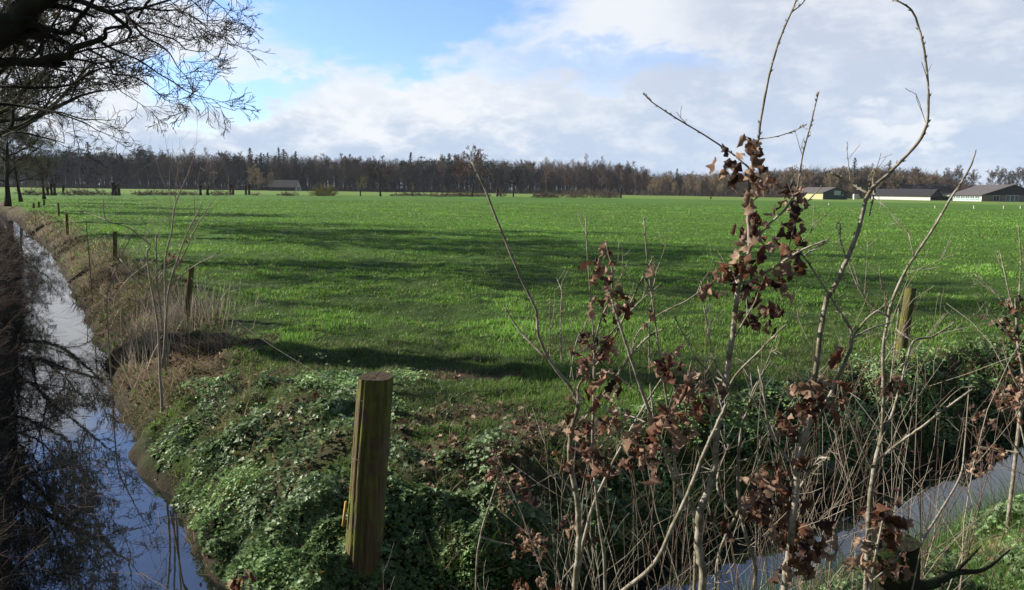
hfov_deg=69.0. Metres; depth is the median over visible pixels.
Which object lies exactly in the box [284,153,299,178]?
wood tree
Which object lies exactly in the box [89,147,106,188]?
pine tree
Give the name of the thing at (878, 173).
wood tree
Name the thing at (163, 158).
wood tree
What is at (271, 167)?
larch tree
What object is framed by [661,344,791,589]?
forked sapling
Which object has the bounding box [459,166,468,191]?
pine tree
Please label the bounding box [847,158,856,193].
spruce tree
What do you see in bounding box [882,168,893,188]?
wood tree
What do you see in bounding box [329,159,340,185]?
wood tree
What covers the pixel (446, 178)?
spruce tree
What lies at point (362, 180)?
tree
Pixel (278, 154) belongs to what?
spruce tree
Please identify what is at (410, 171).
wood tree
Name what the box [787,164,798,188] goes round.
wood tree
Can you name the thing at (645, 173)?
wood tree
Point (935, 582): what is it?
fallen branch
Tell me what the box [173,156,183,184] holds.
larch tree
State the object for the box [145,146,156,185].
larch tree
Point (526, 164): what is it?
wood tree
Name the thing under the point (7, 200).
roadside tree
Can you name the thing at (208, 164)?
larch tree
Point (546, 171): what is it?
larch tree
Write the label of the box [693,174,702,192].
wood tree
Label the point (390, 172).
larch tree
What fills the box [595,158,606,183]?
larch tree
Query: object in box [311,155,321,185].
larch tree
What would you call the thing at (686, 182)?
wood tree
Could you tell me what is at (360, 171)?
larch tree
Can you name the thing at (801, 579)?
bare shrub
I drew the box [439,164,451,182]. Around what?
wood tree
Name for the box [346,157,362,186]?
wood tree
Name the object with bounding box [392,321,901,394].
fence wire
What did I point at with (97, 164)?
wood tree
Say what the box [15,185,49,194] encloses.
brush heap
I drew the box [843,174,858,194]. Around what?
wood tree
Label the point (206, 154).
larch tree
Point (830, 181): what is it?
wood tree
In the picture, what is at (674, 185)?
wood tree
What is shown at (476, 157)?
tree
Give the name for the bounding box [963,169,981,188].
wood tree
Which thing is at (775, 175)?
larch tree
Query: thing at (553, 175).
larch tree
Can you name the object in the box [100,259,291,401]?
dry reeds
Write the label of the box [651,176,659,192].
wood tree
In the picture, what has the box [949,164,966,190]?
wood tree
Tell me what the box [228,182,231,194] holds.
pollard willow
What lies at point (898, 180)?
wood tree
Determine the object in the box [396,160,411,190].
pine tree
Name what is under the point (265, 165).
spruce tree
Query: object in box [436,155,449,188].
wood tree
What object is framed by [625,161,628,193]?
larch tree
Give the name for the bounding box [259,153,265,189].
spruce tree
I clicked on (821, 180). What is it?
wood tree
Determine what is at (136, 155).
pine tree
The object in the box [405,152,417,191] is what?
spruce tree
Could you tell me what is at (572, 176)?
larch tree
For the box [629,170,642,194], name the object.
wood tree
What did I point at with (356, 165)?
wood tree
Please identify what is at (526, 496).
oak seedling
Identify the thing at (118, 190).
pollard willow
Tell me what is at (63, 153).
pine tree
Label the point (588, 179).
larch tree
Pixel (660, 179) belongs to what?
wood tree
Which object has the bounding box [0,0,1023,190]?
sky
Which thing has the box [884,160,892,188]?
spruce tree
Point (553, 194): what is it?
brush heap
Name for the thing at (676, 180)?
spruce tree
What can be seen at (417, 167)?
wood tree
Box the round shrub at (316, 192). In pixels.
[308,182,339,195]
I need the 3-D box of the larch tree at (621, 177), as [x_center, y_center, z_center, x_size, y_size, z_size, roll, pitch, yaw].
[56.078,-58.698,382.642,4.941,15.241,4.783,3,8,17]
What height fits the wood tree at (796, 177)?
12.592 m
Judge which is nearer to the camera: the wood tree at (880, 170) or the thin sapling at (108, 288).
the thin sapling at (108, 288)
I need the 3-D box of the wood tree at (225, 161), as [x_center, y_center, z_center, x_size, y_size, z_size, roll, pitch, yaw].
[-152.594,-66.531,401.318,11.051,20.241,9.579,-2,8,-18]
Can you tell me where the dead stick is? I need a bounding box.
[922,389,968,543]
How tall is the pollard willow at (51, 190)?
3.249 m
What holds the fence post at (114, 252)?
on the ground at (144, 460)
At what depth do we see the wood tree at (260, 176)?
355.65 m
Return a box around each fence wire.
[192,279,356,393]
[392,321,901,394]
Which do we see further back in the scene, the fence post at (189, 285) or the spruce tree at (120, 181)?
the spruce tree at (120, 181)
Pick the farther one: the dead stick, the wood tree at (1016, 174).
the wood tree at (1016, 174)
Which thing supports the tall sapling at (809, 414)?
on the ground at (144, 460)
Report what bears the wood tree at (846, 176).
on the ground at (144, 460)
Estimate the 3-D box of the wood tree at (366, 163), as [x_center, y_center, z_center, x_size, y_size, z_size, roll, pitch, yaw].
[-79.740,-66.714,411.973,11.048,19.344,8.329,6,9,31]
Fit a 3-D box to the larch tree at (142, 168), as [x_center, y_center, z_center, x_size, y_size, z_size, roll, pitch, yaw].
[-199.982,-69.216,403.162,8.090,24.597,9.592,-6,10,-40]
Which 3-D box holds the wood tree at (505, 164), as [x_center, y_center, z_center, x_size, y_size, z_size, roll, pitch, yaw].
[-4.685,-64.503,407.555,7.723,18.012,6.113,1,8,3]
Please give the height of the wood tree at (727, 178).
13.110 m
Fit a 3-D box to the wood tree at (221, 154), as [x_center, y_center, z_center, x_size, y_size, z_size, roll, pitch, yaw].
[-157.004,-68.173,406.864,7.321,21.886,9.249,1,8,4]
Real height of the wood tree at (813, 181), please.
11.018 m
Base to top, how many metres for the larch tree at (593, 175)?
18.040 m
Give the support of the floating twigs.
in the water at (82, 562)
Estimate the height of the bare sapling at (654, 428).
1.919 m
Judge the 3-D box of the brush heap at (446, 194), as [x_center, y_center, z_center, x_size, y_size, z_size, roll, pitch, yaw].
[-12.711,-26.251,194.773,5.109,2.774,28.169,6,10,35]
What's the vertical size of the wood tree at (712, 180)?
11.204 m
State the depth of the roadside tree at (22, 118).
40.82 m
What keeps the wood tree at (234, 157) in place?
on the ground at (144, 460)
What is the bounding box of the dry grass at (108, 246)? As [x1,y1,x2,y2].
[17,210,330,588]
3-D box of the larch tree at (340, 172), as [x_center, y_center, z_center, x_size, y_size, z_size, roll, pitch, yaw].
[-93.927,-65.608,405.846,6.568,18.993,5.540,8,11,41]
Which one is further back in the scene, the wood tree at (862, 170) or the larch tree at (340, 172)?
the larch tree at (340, 172)
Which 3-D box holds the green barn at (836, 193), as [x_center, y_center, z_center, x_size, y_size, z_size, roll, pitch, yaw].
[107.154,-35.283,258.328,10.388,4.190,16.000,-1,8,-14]
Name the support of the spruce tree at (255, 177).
on the ground at (144, 460)
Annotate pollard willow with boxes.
[49,179,53,195]
[52,183,56,194]
[110,182,114,195]
[116,183,120,195]
[198,182,201,194]
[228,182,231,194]
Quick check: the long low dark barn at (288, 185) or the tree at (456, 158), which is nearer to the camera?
the tree at (456, 158)
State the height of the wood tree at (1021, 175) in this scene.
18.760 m
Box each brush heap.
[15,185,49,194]
[57,186,111,195]
[130,188,199,195]
[210,188,229,194]
[277,190,298,195]
[389,190,428,195]
[429,190,491,196]
[530,189,557,197]
[558,186,620,197]
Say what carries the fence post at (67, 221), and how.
on the ground at (144, 460)
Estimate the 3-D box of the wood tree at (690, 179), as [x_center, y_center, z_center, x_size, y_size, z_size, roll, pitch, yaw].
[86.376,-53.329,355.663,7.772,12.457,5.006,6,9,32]
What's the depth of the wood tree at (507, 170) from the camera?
397.74 m
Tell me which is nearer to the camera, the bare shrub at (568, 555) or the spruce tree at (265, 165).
the bare shrub at (568, 555)
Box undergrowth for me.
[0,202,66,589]
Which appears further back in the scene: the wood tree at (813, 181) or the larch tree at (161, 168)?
the larch tree at (161, 168)
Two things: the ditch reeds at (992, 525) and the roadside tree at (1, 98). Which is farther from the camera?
the roadside tree at (1, 98)
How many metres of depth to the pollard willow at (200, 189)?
154.48 m
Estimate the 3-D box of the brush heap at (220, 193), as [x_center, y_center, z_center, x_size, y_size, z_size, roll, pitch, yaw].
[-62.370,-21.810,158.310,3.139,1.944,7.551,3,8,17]
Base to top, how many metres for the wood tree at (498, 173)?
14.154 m
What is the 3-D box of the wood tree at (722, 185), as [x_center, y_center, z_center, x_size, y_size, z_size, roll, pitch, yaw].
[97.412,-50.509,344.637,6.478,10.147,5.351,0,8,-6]
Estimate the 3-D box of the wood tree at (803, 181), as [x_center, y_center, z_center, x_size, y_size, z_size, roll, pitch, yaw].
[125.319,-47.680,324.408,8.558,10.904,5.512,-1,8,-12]
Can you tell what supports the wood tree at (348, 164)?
on the ground at (144, 460)
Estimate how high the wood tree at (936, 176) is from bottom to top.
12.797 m
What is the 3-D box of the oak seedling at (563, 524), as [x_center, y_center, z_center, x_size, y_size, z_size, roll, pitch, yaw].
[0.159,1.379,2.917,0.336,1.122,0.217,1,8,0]
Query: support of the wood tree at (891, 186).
on the ground at (144, 460)
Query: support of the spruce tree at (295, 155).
on the ground at (144, 460)
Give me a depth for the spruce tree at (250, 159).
403.69 m
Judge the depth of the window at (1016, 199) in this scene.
250.30 m
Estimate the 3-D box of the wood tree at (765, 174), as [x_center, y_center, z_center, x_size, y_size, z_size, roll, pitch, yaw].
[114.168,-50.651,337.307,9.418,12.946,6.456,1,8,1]
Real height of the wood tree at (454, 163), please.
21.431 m
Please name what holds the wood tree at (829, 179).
on the ground at (144, 460)
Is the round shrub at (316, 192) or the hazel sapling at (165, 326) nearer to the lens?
the hazel sapling at (165, 326)
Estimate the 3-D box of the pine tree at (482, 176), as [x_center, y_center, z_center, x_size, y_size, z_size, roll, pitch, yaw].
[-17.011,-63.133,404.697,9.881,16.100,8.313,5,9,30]
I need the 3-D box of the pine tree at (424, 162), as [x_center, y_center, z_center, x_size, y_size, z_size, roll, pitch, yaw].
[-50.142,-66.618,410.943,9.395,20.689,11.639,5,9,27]
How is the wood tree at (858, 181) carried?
on the ground at (144, 460)
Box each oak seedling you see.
[226,567,256,589]
[475,447,548,589]
[512,513,598,589]
[840,488,913,589]
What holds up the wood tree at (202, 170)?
on the ground at (144, 460)
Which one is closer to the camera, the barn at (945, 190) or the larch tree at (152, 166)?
the barn at (945, 190)
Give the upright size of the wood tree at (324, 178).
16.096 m
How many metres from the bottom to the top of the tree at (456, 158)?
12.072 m
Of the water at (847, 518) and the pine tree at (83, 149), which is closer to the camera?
the water at (847, 518)
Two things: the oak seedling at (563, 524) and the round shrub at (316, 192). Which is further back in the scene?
the round shrub at (316, 192)
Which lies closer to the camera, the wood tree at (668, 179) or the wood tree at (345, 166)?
the wood tree at (668, 179)
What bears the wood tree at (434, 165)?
on the ground at (144, 460)
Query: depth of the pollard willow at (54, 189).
129.50 m
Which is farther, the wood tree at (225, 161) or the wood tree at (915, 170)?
the wood tree at (225, 161)
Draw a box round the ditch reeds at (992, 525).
[412,339,1023,589]
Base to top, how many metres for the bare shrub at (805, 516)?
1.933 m
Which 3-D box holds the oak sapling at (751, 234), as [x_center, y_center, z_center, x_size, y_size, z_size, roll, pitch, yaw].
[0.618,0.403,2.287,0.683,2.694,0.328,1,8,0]
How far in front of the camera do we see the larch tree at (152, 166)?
398.57 m
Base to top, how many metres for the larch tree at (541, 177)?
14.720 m
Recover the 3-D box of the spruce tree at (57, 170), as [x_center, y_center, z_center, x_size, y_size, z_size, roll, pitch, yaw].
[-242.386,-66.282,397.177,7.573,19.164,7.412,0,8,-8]
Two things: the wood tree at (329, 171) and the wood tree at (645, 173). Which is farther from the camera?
the wood tree at (329, 171)
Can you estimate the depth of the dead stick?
2.97 m
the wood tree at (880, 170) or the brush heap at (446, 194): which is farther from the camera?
the wood tree at (880, 170)
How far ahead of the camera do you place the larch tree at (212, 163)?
395.57 m
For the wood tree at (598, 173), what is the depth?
390.55 m
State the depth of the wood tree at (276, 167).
399.58 m
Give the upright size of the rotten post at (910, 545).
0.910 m
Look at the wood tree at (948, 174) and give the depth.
307.94 m
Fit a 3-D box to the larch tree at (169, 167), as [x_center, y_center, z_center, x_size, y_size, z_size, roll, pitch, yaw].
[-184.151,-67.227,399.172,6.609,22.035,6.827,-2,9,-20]
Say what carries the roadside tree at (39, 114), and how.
on the ground at (144, 460)
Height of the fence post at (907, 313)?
1.102 m
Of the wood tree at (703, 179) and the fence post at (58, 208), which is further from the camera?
the wood tree at (703, 179)
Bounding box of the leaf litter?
[0,248,1023,589]
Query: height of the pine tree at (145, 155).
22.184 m
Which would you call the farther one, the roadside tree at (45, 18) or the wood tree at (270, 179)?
the wood tree at (270, 179)
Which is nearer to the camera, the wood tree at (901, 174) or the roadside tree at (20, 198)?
the roadside tree at (20, 198)
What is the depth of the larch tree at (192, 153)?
401.92 m
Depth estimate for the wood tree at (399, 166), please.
407.40 m
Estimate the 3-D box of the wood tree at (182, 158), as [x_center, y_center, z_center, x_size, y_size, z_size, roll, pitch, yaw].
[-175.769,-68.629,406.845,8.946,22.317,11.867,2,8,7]
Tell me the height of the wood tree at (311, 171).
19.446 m
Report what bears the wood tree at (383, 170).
on the ground at (144, 460)
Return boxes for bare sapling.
[469,160,719,589]
[595,218,718,589]
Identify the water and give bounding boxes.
[0,217,225,589]
[607,432,1023,589]
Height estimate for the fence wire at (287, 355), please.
0.198 m
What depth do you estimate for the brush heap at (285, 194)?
167.90 m
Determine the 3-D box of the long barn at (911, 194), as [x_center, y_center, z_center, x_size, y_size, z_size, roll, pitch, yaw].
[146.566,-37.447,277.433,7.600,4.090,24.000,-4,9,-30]
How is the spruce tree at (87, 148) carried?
on the ground at (144, 460)
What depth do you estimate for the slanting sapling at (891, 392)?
2.77 m
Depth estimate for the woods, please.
406.91 m
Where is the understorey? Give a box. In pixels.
[19,179,965,198]
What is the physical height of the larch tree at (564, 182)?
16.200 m
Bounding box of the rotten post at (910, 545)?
[871,532,920,589]
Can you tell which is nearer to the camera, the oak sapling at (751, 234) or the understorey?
the oak sapling at (751, 234)
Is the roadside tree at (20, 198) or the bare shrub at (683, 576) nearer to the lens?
the bare shrub at (683, 576)
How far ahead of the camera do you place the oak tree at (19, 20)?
8.80 m
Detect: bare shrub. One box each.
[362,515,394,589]
[449,359,864,589]
[583,293,932,589]
[584,272,1022,589]
[618,387,942,589]
[661,251,1023,589]
[759,289,1023,589]
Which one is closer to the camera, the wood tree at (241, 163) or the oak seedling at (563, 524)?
the oak seedling at (563, 524)
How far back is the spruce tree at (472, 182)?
408.91 m
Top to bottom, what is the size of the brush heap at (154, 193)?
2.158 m
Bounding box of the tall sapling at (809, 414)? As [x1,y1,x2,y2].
[741,0,931,589]
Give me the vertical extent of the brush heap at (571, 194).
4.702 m
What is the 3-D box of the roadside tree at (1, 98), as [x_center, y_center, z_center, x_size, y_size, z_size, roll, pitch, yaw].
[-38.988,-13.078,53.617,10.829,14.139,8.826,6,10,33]
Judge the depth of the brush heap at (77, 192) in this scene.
134.07 m
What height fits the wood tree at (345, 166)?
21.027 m
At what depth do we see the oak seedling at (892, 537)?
2.13 m
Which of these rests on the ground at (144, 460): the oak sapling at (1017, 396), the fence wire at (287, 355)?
the oak sapling at (1017, 396)
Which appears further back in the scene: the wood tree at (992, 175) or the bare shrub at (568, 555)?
the wood tree at (992, 175)
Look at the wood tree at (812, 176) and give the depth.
325.22 m
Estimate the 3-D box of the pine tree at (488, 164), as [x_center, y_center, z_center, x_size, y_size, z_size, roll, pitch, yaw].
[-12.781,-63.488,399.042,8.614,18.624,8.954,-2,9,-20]
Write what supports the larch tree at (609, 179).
on the ground at (144, 460)
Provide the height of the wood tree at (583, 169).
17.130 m
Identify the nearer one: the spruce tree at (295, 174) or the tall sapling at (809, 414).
the tall sapling at (809, 414)
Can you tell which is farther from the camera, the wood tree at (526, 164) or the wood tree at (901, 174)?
the wood tree at (526, 164)
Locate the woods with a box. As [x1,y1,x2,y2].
[0,152,976,198]
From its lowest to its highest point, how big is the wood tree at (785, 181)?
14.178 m
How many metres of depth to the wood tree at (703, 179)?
353.09 m
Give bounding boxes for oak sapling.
[552,213,661,589]
[621,0,843,589]
[942,223,1023,533]
[966,372,1023,477]
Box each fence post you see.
[57,203,59,215]
[65,214,68,233]
[112,231,116,260]
[182,265,194,321]
[342,371,393,578]
[895,287,916,361]
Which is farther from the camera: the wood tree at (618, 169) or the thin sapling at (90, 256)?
the wood tree at (618, 169)
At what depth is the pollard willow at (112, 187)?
138.43 m
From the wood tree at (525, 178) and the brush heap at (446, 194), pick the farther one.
the wood tree at (525, 178)
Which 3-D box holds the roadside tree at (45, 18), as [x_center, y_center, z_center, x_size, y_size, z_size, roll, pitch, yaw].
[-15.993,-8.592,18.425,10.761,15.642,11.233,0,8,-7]
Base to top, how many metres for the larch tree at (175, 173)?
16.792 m
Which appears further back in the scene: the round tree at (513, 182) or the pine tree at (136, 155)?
the pine tree at (136, 155)
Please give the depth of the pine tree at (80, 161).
399.22 m
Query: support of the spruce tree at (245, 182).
on the ground at (144, 460)
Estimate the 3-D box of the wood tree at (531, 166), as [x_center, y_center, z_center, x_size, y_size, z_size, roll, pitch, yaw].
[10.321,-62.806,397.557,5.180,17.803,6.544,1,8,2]
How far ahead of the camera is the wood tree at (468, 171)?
409.59 m
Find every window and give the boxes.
[993,196,999,200]
[1010,195,1014,201]
[1014,195,1018,201]
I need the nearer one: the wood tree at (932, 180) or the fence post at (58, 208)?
the fence post at (58, 208)
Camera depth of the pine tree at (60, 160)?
399.11 m
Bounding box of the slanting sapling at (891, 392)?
[829,150,1013,589]
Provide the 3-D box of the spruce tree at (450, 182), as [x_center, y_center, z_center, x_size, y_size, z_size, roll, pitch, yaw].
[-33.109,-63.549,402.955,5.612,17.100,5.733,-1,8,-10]
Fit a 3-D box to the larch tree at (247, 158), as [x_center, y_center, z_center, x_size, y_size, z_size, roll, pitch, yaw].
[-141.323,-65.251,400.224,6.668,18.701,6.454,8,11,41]
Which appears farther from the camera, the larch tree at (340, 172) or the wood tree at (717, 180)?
the larch tree at (340, 172)
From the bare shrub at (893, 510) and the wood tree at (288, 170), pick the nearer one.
the bare shrub at (893, 510)
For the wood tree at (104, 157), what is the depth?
399.11 m
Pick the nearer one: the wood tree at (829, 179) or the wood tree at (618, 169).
the wood tree at (829, 179)
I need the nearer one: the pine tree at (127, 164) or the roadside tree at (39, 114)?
the roadside tree at (39, 114)
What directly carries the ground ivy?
on the ground at (144, 460)
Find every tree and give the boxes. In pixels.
[0,0,134,168]
[0,0,154,136]
[0,0,274,186]
[0,30,155,173]
[0,52,42,148]
[0,78,57,206]
[0,121,58,201]
[2,138,68,198]
[48,150,68,187]
[49,153,66,187]
[53,144,82,187]
[69,147,87,186]
[75,153,89,183]
[80,142,100,184]
[84,153,100,187]
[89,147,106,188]
[94,148,119,187]
[116,153,128,186]
[124,159,135,183]
[128,158,144,188]
[129,149,146,187]
[137,144,149,187]
[139,150,152,184]
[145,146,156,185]
[147,151,158,188]
[157,151,170,188]
[158,150,166,187]
[163,149,173,187]
[171,159,178,188]
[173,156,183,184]
[180,149,197,184]
[187,148,198,184]
[195,161,207,182]
[199,147,210,184]
[204,154,216,189]
[209,156,218,189]
[215,150,229,172]
[217,152,236,183]
[222,157,239,179]
[229,152,245,188]
[236,158,246,172]
[239,162,249,186]
[242,156,252,182]
[243,148,259,187]
[245,164,262,190]
[251,157,261,187]
[251,168,266,187]
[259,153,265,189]
[260,154,268,185]
[263,152,270,188]
[265,171,274,190]
[267,156,274,177]
[271,161,285,179]
[275,147,280,179]
[280,149,290,179]
[281,163,291,179]
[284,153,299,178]
[291,151,303,183]
[291,161,296,179]
[303,156,319,185]
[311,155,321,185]
[317,153,333,182]
[318,165,326,183]
[326,166,333,186]
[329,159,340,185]
[336,157,341,190]
[338,153,349,180]
[340,154,351,189]
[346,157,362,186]
[350,156,360,191]
[356,177,367,195]
[357,156,364,187]
[361,158,375,180]
[369,155,393,195]
[373,161,383,187]
[378,164,386,178]
[388,160,394,182]
[392,158,408,184]
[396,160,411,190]
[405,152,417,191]
[407,162,416,185]
[410,161,422,189]
[415,155,426,187]
[422,159,438,187]
[428,158,438,188]
[433,162,444,191]
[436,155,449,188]
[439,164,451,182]
[441,153,457,187]
[445,162,454,189]
[447,154,464,192]
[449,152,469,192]
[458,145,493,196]
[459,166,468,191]
[461,160,472,188]
[468,170,476,191]
[469,149,486,190]
[473,165,489,178]
[482,160,493,192]
[490,159,499,190]
[495,168,503,190]
[497,161,507,190]
[501,164,513,193]
[507,173,523,196]
[515,164,528,193]
[519,159,535,192]
[520,165,530,178]
[527,161,535,188]
[538,156,551,188]
[538,168,543,190]
[543,167,556,191]
[550,159,556,190]
[561,164,566,190]
[565,169,570,189]
[568,159,576,188]
[575,163,591,190]
[582,153,589,188]
[589,161,596,190]
[592,159,605,188]
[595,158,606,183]
[596,166,607,191]
[607,162,612,187]
[612,163,624,193]
[616,168,624,186]
[622,161,637,194]
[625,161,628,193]
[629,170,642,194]
[639,166,650,186]
[644,169,650,192]
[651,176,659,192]
[655,177,663,193]
[662,171,672,191]
[669,181,678,195]
[672,169,679,191]
[681,173,693,191]
[685,171,694,190]
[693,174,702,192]
[698,178,706,191]
[703,174,709,192]
[708,173,718,195]
[709,170,722,190]
[715,177,727,196]
[717,173,730,193]
[762,172,772,194]
[772,168,776,196]
[779,166,794,187]
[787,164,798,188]
[791,169,805,189]
[792,174,808,188]
[804,170,818,186]
[807,173,818,186]
[816,174,824,186]
[823,173,834,186]
[824,167,840,186]
[840,166,856,190]
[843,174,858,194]
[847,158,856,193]
[850,175,865,192]
[854,169,867,195]
[866,163,884,190]
[876,163,896,187]
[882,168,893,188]
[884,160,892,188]
[885,174,899,188]
[889,172,904,188]
[896,167,906,182]
[905,166,923,185]
[924,174,935,184]
[932,170,940,184]
[937,168,957,184]
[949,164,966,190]
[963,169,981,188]
[985,169,999,184]
[995,166,1006,184]
[1002,168,1015,184]
[1011,168,1023,186]
[1018,167,1023,186]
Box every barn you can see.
[268,180,302,190]
[800,187,848,199]
[870,189,942,199]
[898,184,952,196]
[948,184,1023,201]
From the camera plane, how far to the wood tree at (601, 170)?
384.19 m
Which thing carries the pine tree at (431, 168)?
on the ground at (144, 460)
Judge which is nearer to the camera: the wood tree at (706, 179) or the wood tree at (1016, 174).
the wood tree at (706, 179)
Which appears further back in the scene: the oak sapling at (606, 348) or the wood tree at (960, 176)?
the wood tree at (960, 176)
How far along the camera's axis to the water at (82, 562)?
6.62 m
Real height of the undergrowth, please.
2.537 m
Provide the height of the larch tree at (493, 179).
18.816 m
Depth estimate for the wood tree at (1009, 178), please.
413.67 m
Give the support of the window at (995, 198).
in the brick barn at (1005, 193)
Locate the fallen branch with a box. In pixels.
[920,546,1010,589]
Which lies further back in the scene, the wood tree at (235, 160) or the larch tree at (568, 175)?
the wood tree at (235, 160)
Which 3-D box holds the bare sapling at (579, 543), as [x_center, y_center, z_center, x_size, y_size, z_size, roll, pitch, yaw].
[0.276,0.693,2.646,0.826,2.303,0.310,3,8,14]
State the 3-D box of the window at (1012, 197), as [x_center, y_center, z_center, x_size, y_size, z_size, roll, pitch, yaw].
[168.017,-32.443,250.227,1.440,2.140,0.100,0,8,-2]
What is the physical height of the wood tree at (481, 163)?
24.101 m
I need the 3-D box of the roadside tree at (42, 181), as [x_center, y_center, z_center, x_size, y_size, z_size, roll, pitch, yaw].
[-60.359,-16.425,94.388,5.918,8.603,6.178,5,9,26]
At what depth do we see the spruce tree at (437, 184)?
411.74 m
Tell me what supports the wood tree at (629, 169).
on the ground at (144, 460)
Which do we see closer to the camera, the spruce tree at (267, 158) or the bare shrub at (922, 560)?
the bare shrub at (922, 560)
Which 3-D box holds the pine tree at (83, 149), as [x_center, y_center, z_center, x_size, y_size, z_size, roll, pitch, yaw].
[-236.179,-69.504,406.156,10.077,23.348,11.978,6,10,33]
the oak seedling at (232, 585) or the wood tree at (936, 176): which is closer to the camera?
the oak seedling at (232, 585)
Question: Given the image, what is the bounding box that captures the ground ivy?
[138,332,1023,589]
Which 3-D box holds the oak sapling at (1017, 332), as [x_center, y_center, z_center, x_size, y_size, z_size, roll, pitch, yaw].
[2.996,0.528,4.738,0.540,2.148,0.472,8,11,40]
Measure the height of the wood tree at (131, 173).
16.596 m
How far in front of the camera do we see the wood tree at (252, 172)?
360.02 m
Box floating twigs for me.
[1,271,211,589]
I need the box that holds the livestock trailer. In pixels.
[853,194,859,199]
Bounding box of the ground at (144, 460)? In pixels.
[0,186,1023,589]
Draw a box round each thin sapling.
[74,232,158,384]
[79,206,102,304]
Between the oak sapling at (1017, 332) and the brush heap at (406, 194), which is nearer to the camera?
the oak sapling at (1017, 332)
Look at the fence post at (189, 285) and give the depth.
10.55 m
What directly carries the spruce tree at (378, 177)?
on the ground at (144, 460)
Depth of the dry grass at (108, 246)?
10.41 m
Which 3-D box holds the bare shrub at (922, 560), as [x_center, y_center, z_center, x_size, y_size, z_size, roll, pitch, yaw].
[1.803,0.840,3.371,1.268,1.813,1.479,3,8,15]
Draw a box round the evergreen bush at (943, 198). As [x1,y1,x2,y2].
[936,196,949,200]
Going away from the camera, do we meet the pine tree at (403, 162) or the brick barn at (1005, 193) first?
the brick barn at (1005, 193)
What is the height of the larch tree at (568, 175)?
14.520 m
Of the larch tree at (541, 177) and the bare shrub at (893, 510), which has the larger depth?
the larch tree at (541, 177)
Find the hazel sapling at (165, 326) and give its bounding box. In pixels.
[44,101,285,411]
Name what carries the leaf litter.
on the ground at (144, 460)
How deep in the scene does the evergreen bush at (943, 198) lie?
267.06 m
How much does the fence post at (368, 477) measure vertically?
1.408 m
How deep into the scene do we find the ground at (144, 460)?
11.18 m
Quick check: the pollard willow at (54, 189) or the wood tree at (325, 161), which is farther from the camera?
the wood tree at (325, 161)
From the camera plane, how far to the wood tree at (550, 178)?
395.34 m
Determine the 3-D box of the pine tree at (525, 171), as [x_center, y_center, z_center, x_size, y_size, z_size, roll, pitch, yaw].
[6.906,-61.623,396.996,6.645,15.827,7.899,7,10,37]

